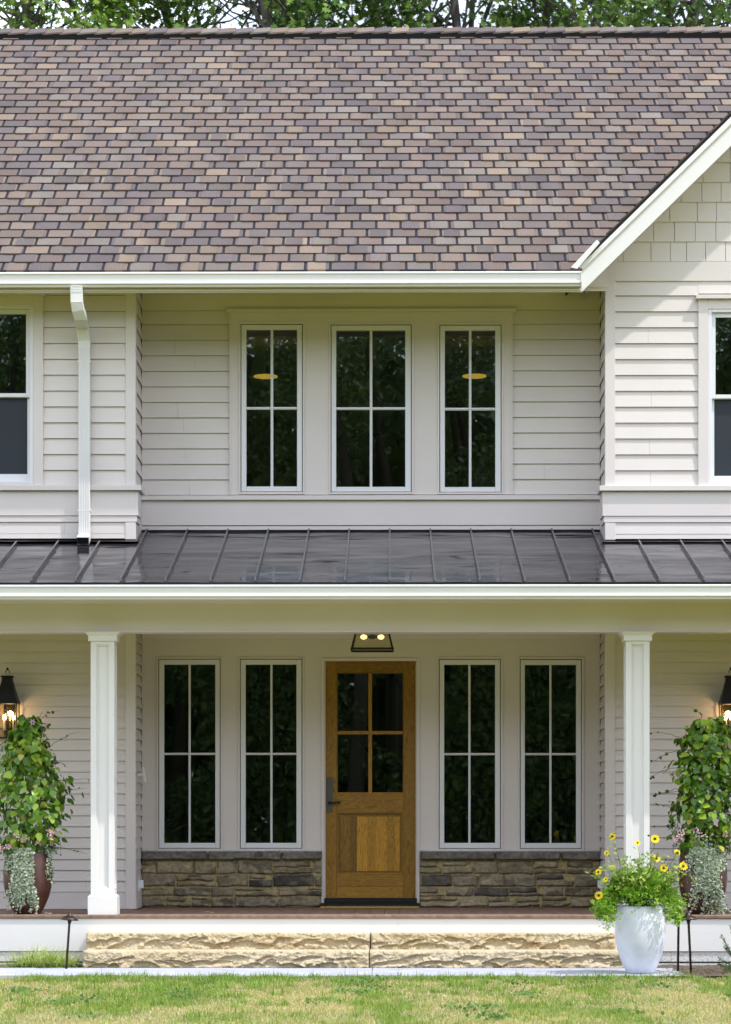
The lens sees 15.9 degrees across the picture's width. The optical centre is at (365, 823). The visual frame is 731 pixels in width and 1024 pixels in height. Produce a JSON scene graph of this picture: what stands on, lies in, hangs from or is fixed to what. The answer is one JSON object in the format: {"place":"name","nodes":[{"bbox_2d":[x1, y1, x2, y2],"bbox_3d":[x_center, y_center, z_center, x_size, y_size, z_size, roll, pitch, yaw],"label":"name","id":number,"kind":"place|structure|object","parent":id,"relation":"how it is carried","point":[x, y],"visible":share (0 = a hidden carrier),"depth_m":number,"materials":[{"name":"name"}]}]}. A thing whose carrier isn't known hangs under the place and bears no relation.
{"place":"outdoors","nodes":[
{"label":"outdoors","id":0,"kind":"place"},
{"bbox_2d":[0,968,686,978],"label":"path","id":1,"kind":"structure","parent":0,"point":[6,973],"depth_m":22.60,"materials":[{"name":"grey concrete"}]},
{"bbox_2d":[61,913,77,968],"bbox_3d":[-2.612,1.050,23.024,0.158,0.545,0.158,4,0,1],"label":"path light","id":2,"kind":"object","parent":1,"relation":"on","point":[69,917],"visible":0.94,"depth_m":23.01,"materials":[{"name":"brown metal"}]},
{"bbox_2d":[615,905,665,973],"bbox_3d":[2.342,0.985,22.350,0.436,0.573,0.436,0,0,1],"label":"white pot","id":3,"kind":"object","parent":1,"relation":"on","point":[640,937],"visible":0.95,"depth_m":22.18,"materials":[{"name":"ceramic"}]},
{"bbox_2d":[585,832,695,905],"bbox_3d":[2.348,0.391,22.350,0.940,0.639,0.752,0,0,1],"label":"sunflower plant","id":4,"kind":"object","parent":3,"relation":"on","point":[655,858],"visible":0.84,"depth_m":22.25,"materials":[{"name":"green plant"}]},
{"bbox_2d":[589,865,693,930],"bbox_3d":[2.344,0.622,22.357,0.910,0.572,0.762,0,0,1],"label":"parsley mound","id":5,"kind":"object","parent":3,"relation":"in","point":[606,907],"visible":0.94,"depth_m":22.18,"materials":[{"name":"green plant"}]},
{"bbox_2d":[0,967,730,1023],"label":"ground","id":6,"kind":"structure","parent":0,"point":[215,1015],"depth_m":18.70,"materials":[{"name":"green plant"}]},
{"bbox_2d":[0,964,79,967],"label":"garden bed","id":7,"kind":"object","parent":6,"relation":"on","point":[2,966],"visible":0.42,"depth_m":23.46,"materials":[{"name":"soil"}]},
{"bbox_2d":[1,945,96,967],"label":"grass clump","id":8,"kind":"object","parent":7,"relation":"on","point":[51,960],"visible":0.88,"depth_m":23.28,"materials":[{"name":"green plant"}]},
{"bbox_2d":[0,0,170,28],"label":"oak tree","id":9,"kind":"object","parent":6,"relation":"on","point":[30,20],"visible":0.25,"depth_m":38.46,"materials":[{"name":"green plant"}]},
{"bbox_2d":[7,0,322,28],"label":"oak tree","id":10,"kind":"object","parent":6,"relation":"on","point":[165,8],"visible":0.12,"depth_m":39.28,"materials":[{"name":"green plant"}]},
{"bbox_2d":[83,949,368,967],"bbox_3d":[-1.235,1.199,23.497,2.535,0.144,0.627,0,0,1],"label":"stone step","id":11,"kind":"object","parent":6,"relation":"on","point":[247,958],"visible":0.98,"depth_m":23.22,"materials":[{"name":"stone"}]},
{"bbox_2d":[86,932,369,948],"bbox_3d":[-1.235,1.054,23.672,2.551,0.144,0.277,0,0,1],"label":"stone step","id":12,"kind":"object","parent":11,"relation":"on","point":[227,940],"visible":1,"depth_m":23.57,"materials":[{"name":"stone"}]},
{"bbox_2d":[146,0,381,28],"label":"oak tree","id":13,"kind":"object","parent":6,"relation":"on","point":[267,19],"visible":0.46,"depth_m":38.94,"materials":[{"name":"green plant"}]},
{"bbox_2d":[0,26,730,966],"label":"house","id":14,"kind":"structure","parent":6,"relation":"on","point":[214,554],"depth_m":25.97,"materials":[{"name":"wood"}]},
{"bbox_2d":[0,667,20,738],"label":"wall lantern","id":15,"kind":"object","parent":14,"relation":"attached to","point":[9,699],"depth_m":25.21,"materials":[{"name":"black metal"}]},
{"bbox_2d":[0,306,32,482],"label":"window","id":16,"kind":"structure","parent":14,"relation":"in","point":[16,409],"depth_m":25.45,"materials":[{"name":"paint"}]},
{"bbox_2d":[3,852,51,913],"bbox_3d":[-3.103,0.543,24.099,0.448,0.567,0.448,0,0,1],"label":"brown urn","id":17,"kind":"object","parent":14,"relation":"on","point":[42,885],"visible":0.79,"depth_m":23.95,"materials":[{"name":"orange ceramic"}]},
{"bbox_2d":[1,847,54,913],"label":"silver trailing plant","id":18,"kind":"object","parent":17,"relation":"in","point":[21,868],"visible":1,"depth_m":23.87,"materials":[{"name":"green plant"}]},
{"bbox_2d":[0,828,58,855],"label":"bedding flowers","id":19,"kind":"object","parent":17,"relation":"on","point":[8,846],"visible":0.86,"depth_m":23.88,"materials":[{"name":"pink plant"}]},
{"bbox_2d":[0,711,89,855],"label":"climbing vine","id":20,"kind":"object","parent":17,"relation":"in","point":[28,755],"visible":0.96,"depth_m":23.96,"materials":[{"name":"green plant"}]},
{"bbox_2d":[137,878,143,891],"bbox_3d":[-2.205,0.597,25.721,0.057,0.140,0.120,0,0,1],"label":"outlet box","id":21,"kind":"object","parent":14,"relation":"attached to","point":[140,883],"visible":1,"depth_m":25.69,"materials":[{"name":"white plastic"}]},
{"bbox_2d":[138,767,145,781],"bbox_3d":[-2.192,-0.485,25.721,0.083,0.155,0.060,0,0,1],"label":"motion sensor","id":22,"kind":"object","parent":14,"relation":"attached to","point":[143,774],"visible":1,"depth_m":25.69,"materials":[{"name":"white plastic"}]},
{"bbox_2d":[156,657,221,849],"bbox_3d":[-1.748,-0.698,26.056,0.654,1.923,0.102,0,0,1],"label":"window","id":23,"kind":"structure","parent":14,"relation":"in","point":[160,661],"depth_m":26.02,"materials":[{"name":"white"}]},
{"bbox_2d":[253,342,277,378],"bbox_3d":[-1.052,-4.992,27.610,0.257,0.579,0.257,0,0,1],"label":"pendant lamp","id":24,"kind":"object","parent":14,"relation":"hanging from","point":[263,376],"visible":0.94,"depth_m":27.61,"materials":[{"name":"yellow metal"}]},
{"bbox_2d":[238,657,303,849],"bbox_3d":[-0.937,-0.698,26.048,0.659,1.922,0.102,0,0,1],"label":"window","id":25,"kind":"structure","parent":14,"relation":"in","point":[242,661],"depth_m":26.01,"materials":[{"name":"white"}]},
{"bbox_2d":[239,321,304,493],"bbox_3d":[-0.929,-4.120,26.018,0.656,1.714,0.102,0,0,1],"label":"window","id":26,"kind":"structure","parent":14,"relation":"in","point":[244,326],"depth_m":25.98,"materials":[{"name":"white"}]},
{"bbox_2d":[320,906,419,908],"bbox_3d":[0.042,0.817,25.711,0.975,0.013,0.420,0,0,1],"label":"doormat","id":27,"kind":"object","parent":14,"relation":"on","point":[369,907],"visible":1,"depth_m":25.50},
{"bbox_2d":[336,429,404,456],"bbox_3d":[0.062,-4.633,27.801,0.916,1.374,0.886,0,0,1],"label":"chandelier","id":28,"kind":"object","parent":14,"relation":"hanging from","point":[378,434],"visible":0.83,"depth_m":27.78,"materials":[{"name":"black metal"}]},
{"bbox_2d":[326,662,415,897],"bbox_3d":[0.051,-0.437,26.037,0.912,2.348,0.106,0,0,1],"label":"door","id":29,"kind":"structure","parent":14,"relation":"in","point":[371,836],"depth_m":26.05,"materials":[{"name":"brown wood"}]},
{"bbox_2d":[329,322,413,494],"bbox_3d":[0.057,-4.114,26.010,0.843,1.703,0.102,0,0,1],"label":"window","id":30,"kind":"structure","parent":14,"relation":"in","point":[408,327],"depth_m":25.97,"materials":[{"name":"white"}]},
{"bbox_2d":[350,634,393,651],"bbox_3d":[0.064,-1.770,24.700,0.406,0.284,0.404,0,0,1],"label":"ceiling lantern","id":31,"kind":"object","parent":14,"relation":"hanging from","point":[371,649],"visible":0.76,"depth_m":24.68,"materials":[{"name":"black metal"}]},
{"bbox_2d":[437,657,502,849],"bbox_3d":[1.037,-0.697,26.031,0.658,1.921,0.102,0,0,1],"label":"window","id":32,"kind":"structure","parent":14,"relation":"in","point":[441,661],"depth_m":25.99,"materials":[{"name":"white"}]},
{"bbox_2d":[437,322,503,493],"bbox_3d":[1.039,-4.112,26.001,0.655,1.703,0.102,0,0,1],"label":"window","id":33,"kind":"structure","parent":14,"relation":"in","point":[498,327],"depth_m":25.96,"materials":[{"name":"white"}]},
{"bbox_2d":[462,342,485,378],"bbox_3d":[1.146,-4.992,27.591,0.256,0.579,0.256,0,0,1],"label":"pendant lamp","id":34,"kind":"object","parent":14,"relation":"hanging from","point":[476,376],"visible":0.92,"depth_m":27.59,"materials":[{"name":"yellow metal"}]},
{"bbox_2d":[518,657,583,849],"bbox_3d":[1.839,-0.696,26.024,0.655,1.919,0.102,0,0,1],"label":"window","id":35,"kind":"structure","parent":14,"relation":"in","point":[522,661],"depth_m":25.99,"materials":[{"name":"white"}]},
{"bbox_2d":[597,878,602,890],"bbox_3d":[2.301,0.597,25.680,0.057,0.140,0.120,0,0,1],"label":"outlet box","id":36,"kind":"object","parent":14,"relation":"attached to","point":[600,883],"visible":0.51,"depth_m":25.65,"materials":[{"name":"white plastic"}]},
{"bbox_2d":[678,852,726,913],"bbox_3d":[3.091,0.543,24.043,0.446,0.567,0.446,0,0,1],"label":"brown urn","id":37,"kind":"object","parent":14,"relation":"on","point":[686,887],"visible":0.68,"depth_m":23.91,"materials":[{"name":"orange ceramic"}]},
{"bbox_2d":[650,707,730,853],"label":"climbing vine","id":38,"kind":"object","parent":37,"relation":"in","point":[699,813],"visible":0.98,"depth_m":23.91,"materials":[{"name":"green plant"}]},
{"bbox_2d":[672,826,729,854],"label":"bedding flowers","id":39,"kind":"object","parent":37,"relation":"on","point":[676,840],"visible":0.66,"depth_m":23.83,"materials":[{"name":"pink plant"}]},
{"bbox_2d":[685,823,730,914],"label":"silver trailing plant","id":40,"kind":"object","parent":37,"relation":"in","point":[707,863],"visible":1,"depth_m":23.82,"materials":[{"name":"green plant"}]},
{"bbox_2d":[708,309,730,484],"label":"window","id":41,"kind":"structure","parent":14,"relation":"in","point":[719,406],"depth_m":25.39,"materials":[{"name":"paint"}]},
{"bbox_2d":[718,667,730,737],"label":"wall lantern","id":42,"kind":"object","parent":14,"relation":"attached to","point":[725,699],"depth_m":25.15,"materials":[{"name":"black metal"}]},
{"bbox_2d":[2,974,730,1020],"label":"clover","id":43,"kind":"object","parent":6,"relation":"on","point":[342,990],"visible":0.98,"depth_m":19.39,"materials":[{"name":"green plant"}]},
{"bbox_2d":[251,0,538,27],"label":"oak tree","id":44,"kind":"object","parent":6,"relation":"on","point":[375,8],"visible":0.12,"depth_m":39.41,"materials":[{"name":"green plant"}]},
{"bbox_2d":[339,0,583,27],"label":"oak tree","id":45,"kind":"object","parent":6,"relation":"on","point":[453,9],"visible":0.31,"depth_m":39.57,"materials":[{"name":"green plant"}]},
{"bbox_2d":[370,948,623,967],"bbox_3d":[1.179,1.199,23.476,2.281,0.144,0.626,0,0,1],"label":"stone step","id":46,"kind":"object","parent":6,"relation":"on","point":[492,958],"visible":0.96,"depth_m":23.20,"materials":[{"name":"stone"}]},
{"bbox_2d":[371,932,614,948],"bbox_3d":[1.148,1.054,23.652,2.193,0.144,0.273,0,0,1],"label":"stone step","id":47,"kind":"object","parent":46,"relation":"on","point":[492,940],"visible":1,"depth_m":23.55,"materials":[{"name":"stone"}]},
{"bbox_2d":[480,0,666,27],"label":"oak tree","id":48,"kind":"object","parent":6,"relation":"on","point":[545,11],"visible":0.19,"depth_m":39.94,"materials":[{"name":"green plant"}]},
{"bbox_2d":[477,0,730,27],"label":"oak tree","id":49,"kind":"object","parent":6,"relation":"on","point":[618,13],"visible":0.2,"depth_m":38.20,"materials":[{"name":"green plant"}]},
{"bbox_2d":[562,0,730,27],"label":"oak tree","id":50,"kind":"object","parent":6,"relation":"on","point":[698,7],"visible":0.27,"depth_m":38.19,"materials":[{"name":"green plant"}]},
{"bbox_2d":[652,964,730,976],"bbox_3d":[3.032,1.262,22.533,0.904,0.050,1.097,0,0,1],"label":"mulch","id":51,"kind":"object","parent":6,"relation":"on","point":[699,969],"visible":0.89,"depth_m":22.49,"materials":[{"name":"brown plant"}]},
{"bbox_2d":[671,912,682,970],"bbox_3d":[2.700,1.040,22.647,0.158,0.564,0.158,1,0,1],"label":"path light","id":52,"kind":"object","parent":51,"relation":"on","point":[678,934],"visible":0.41,"depth_m":22.64,"materials":[{"name":"brown metal"}]},
{"bbox_2d":[681,912,696,973],"bbox_3d":[2.756,1.036,22.296,0.158,0.573,0.158,-3,0,1],"label":"path light","id":53,"kind":"object","parent":51,"relation":"on","point":[688,916],"visible":0.94,"depth_m":22.29,"materials":[{"name":"brown metal"}]},
{"bbox_2d":[0,0,730,28],"label":"sky","id":54,"kind":"structure","parent":0,"point":[462,4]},
{"bbox_2d":[717,925,730,971],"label":"conifer shrub","id":55,"kind":"object","parent":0,"point":[727,948],"visible":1,"depth_m":22.60,"materials":[{"name":"green plant"}]}
]}

